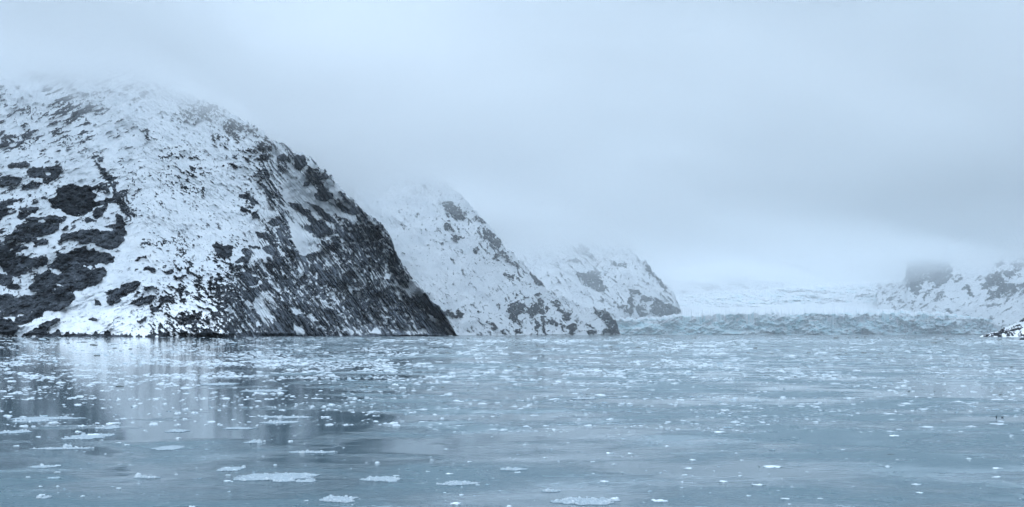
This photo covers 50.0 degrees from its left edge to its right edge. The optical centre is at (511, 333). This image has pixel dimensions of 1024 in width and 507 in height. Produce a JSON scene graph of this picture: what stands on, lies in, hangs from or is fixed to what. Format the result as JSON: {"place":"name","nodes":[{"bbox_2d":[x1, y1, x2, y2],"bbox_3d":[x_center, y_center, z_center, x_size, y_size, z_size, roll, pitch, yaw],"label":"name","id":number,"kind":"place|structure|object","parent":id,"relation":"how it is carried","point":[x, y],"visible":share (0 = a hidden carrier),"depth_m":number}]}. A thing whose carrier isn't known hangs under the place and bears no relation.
{"place":"outdoors","nodes":[
{"label":"outdoors","id":0,"kind":"place"},
{"bbox_2d":[0,57,458,336],"bbox_3d":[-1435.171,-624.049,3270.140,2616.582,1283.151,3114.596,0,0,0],"label":"mountain","id":1,"kind":"structure","parent":0,"point":[136,201],"depth_m":2774.73},
{"bbox_2d":[355,138,620,334],"bbox_3d":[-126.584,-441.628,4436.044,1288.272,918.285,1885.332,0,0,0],"label":"mountain","id":2,"kind":"structure","parent":0,"point":[468,272],"depth_m":4275.20},
{"bbox_2d":[0,335,1023,506],"bbox_3d":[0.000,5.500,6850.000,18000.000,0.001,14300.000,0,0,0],"label":"water","id":3,"kind":"structure","parent":0,"point":[950,475],"depth_m":66.51},
{"bbox_2d":[0,429,31,433],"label":"ice floe","id":4,"kind":"object","parent":3,"relation":"on","point":[14,431],"visible":1,"depth_m":61.04},
{"bbox_2d":[10,419,54,421],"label":"ice floe","id":5,"kind":"object","parent":3,"relation":"on","point":[25,420],"visible":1,"depth_m":68.72},
{"bbox_2d":[28,464,58,467],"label":"ice floe","id":6,"kind":"object","parent":3,"relation":"on","point":[43,466],"visible":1,"depth_m":45.24},
{"bbox_2d":[36,495,52,498],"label":"ice floe","id":7,"kind":"object","parent":3,"relation":"on","point":[43,497],"visible":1,"depth_m":36.70},
{"bbox_2d":[7,416,82,419],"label":"ice floe","id":8,"kind":"object","parent":3,"relation":"on","point":[41,418],"visible":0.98,"depth_m":70.75},
{"bbox_2d":[30,444,94,449],"bbox_3d":[-21.510,5.414,52.528,3.063,0.232,1.050,0,0,0],"label":"ice floe","id":9,"kind":"object","parent":3,"relation":"on","point":[65,446],"visible":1,"depth_m":52.32},
{"bbox_2d":[62,432,114,439],"bbox_3d":[-22.529,5.448,58.554,2.207,0.164,3.182,0,0,0],"label":"ice floe","id":10,"kind":"object","parent":3,"relation":"on","point":[83,435],"visible":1,"depth_m":58.39},
{"bbox_2d":[94,425,119,428],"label":"ice floe","id":11,"kind":"object","parent":3,"relation":"on","point":[111,427],"visible":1,"depth_m":63.97},
{"bbox_2d":[133,472,160,478],"bbox_3d":[-13.940,5.420,41.954,1.092,0.220,0.618,0,0,0],"label":"ice floe","id":12,"kind":"object","parent":3,"relation":"on","point":[138,475],"visible":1,"depth_m":41.88},
{"bbox_2d":[150,445,183,449],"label":"ice floe","id":13,"kind":"object","parent":3,"relation":"on","point":[172,447],"visible":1,"depth_m":52.76},
{"bbox_2d":[164,429,189,431],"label":"ice floe","id":14,"kind":"object","parent":3,"relation":"on","point":[177,430],"visible":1,"depth_m":61.99},
{"bbox_2d":[197,382,239,385],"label":"ice floe","id":15,"kind":"object","parent":3,"relation":"on","point":[217,384],"visible":1,"depth_m":118.04},
{"bbox_2d":[216,465,245,470],"bbox_3d":[-11.404,5.457,44.563,1.003,0.146,1.409,0,0,0],"label":"ice floe","id":16,"kind":"object","parent":3,"relation":"on","point":[230,468],"visible":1,"depth_m":44.57},
{"bbox_2d":[222,426,255,429],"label":"ice floe","id":17,"kind":"object","parent":3,"relation":"on","point":[238,427],"visible":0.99,"depth_m":63.41},
{"bbox_2d":[243,439,265,443],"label":"ice floe","id":18,"kind":"object","parent":3,"relation":"on","point":[256,441],"visible":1,"depth_m":55.38},
{"bbox_2d":[240,388,287,391],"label":"ice floe","id":19,"kind":"object","parent":3,"relation":"on","point":[266,390],"visible":1,"depth_m":105.36},
{"bbox_2d":[233,472,319,480],"bbox_3d":[-9.036,5.459,42.121,3.176,0.142,2.294,0,0,0],"label":"ice floe","id":20,"kind":"object","parent":3,"relation":"on","point":[270,476],"visible":0.99,"depth_m":42.08},
{"bbox_2d":[260,420,299,423],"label":"ice floe","id":21,"kind":"object","parent":3,"relation":"on","point":[275,422],"visible":1,"depth_m":67.58},
{"bbox_2d":[258,415,308,418],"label":"ice floe","id":22,"kind":"object","parent":3,"relation":"on","point":[281,416],"visible":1,"depth_m":71.85},
{"bbox_2d":[273,478,295,481],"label":"ice floe","id":23,"kind":"object","parent":3,"relation":"on","point":[287,480],"visible":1,"depth_m":40.81},
{"bbox_2d":[296,478,316,482],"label":"ice floe","id":24,"kind":"object","parent":3,"relation":"on","point":[311,480],"visible":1,"depth_m":40.70},
{"bbox_2d":[288,450,336,452],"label":"ice floe","id":25,"kind":"object","parent":3,"relation":"on","point":[308,451],"visible":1,"depth_m":50.67},
{"bbox_2d":[319,494,358,502],"bbox_3d":[-5.764,5.473,36.345,1.267,0.113,1.417,0,0,0],"label":"ice floe","id":26,"kind":"object","parent":3,"relation":"on","point":[339,499],"visible":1,"depth_m":36.26},
{"bbox_2d":[359,476,400,481],"bbox_3d":[-4.896,5.471,41.498,1.550,0.118,1.432,0,0,13],"label":"ice floe","id":27,"kind":"object","parent":3,"relation":"on","point":[384,478],"visible":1,"depth_m":41.23},
{"bbox_2d":[436,480,479,485],"bbox_3d":[-1.933,5.467,40.218,1.388,0.125,1.305,0,0,29],"label":"ice floe","id":28,"kind":"object","parent":3,"relation":"on","point":[454,483],"visible":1,"depth_m":40.11},
{"bbox_2d":[0,336,1023,506],"bbox_3d":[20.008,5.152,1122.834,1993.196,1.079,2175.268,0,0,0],"label":"brash ice","id":29,"kind":"structure","parent":3,"relation":"on","point":[388,370],"depth_m":173.48},
{"bbox_2d":[500,467,526,470],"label":"ice floe","id":30,"kind":"object","parent":3,"relation":"on","point":[511,469],"visible":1,"depth_m":44.29},
{"bbox_2d":[11,336,1023,394],"bbox_3d":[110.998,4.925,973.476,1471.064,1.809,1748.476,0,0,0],"label":"brash ice","id":31,"kind":"structure","parent":3,"relation":"on","point":[578,360],"depth_m":430.87},
{"bbox_2d":[541,488,559,491],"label":"ice floe","id":32,"kind":"object","parent":3,"relation":"on","point":[548,490],"visible":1,"depth_m":38.19},
{"bbox_2d":[571,396,596,399],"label":"ice floe","id":33,"kind":"object","parent":3,"relation":"on","point":[580,398],"visible":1,"depth_m":92.45},
{"bbox_2d":[550,496,620,505],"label":"ice floe","id":34,"kind":"object","parent":3,"relation":"on","point":[579,500],"visible":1,"depth_m":35.83},
{"bbox_2d":[651,499,666,501],"bbox_3d":[4.859,5.479,36.042,0.566,0.083,0.345,0,0,0],"label":"ice chunk","id":35,"kind":"object","parent":3,"relation":"on","point":[659,500],"visible":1,"depth_m":35.97},
{"bbox_2d":[763,465,782,467],"bbox_3d":[10.805,5.481,45.363,0.865,0.076,0.611,0,0,0],"label":"ice chunk","id":36,"kind":"object","parent":3,"relation":"on","point":[770,466],"visible":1,"depth_m":45.20},
{"bbox_2d":[0,0,1023,282],"label":"sky","id":37,"kind":"structure","parent":0,"point":[787,141]},
{"bbox_2d":[503,229,680,318],"bbox_3d":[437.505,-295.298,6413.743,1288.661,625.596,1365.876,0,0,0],"label":"mountain","id":38,"kind":"structure","parent":0,"point":[614,277],"depth_m":6075.78},
{"bbox_2d":[657,268,845,294],"bbox_3d":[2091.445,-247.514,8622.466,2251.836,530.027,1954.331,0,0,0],"label":"mountain","id":39,"kind":"structure","parent":0,"point":[730,279],"depth_m":8315.53},
{"bbox_2d":[613,278,997,334],"bbox_3d":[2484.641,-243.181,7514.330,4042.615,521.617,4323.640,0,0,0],"label":"glacier","id":40,"kind":"object","parent":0,"point":[848,308],"visible":0.67,"depth_m":5622.51},
{"bbox_2d":[877,219,1023,330],"bbox_3d":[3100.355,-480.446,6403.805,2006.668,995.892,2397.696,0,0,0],"label":"mountain","id":41,"kind":"structure","parent":0,"point":[973,274],"depth_m":6390.91},
{"bbox_2d":[980,318,1023,336],"bbox_3d":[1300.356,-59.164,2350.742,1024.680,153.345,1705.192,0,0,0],"label":"rocky islet","id":42,"kind":"structure","parent":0,"point":[1015,329],"depth_m":1941.70}
]}

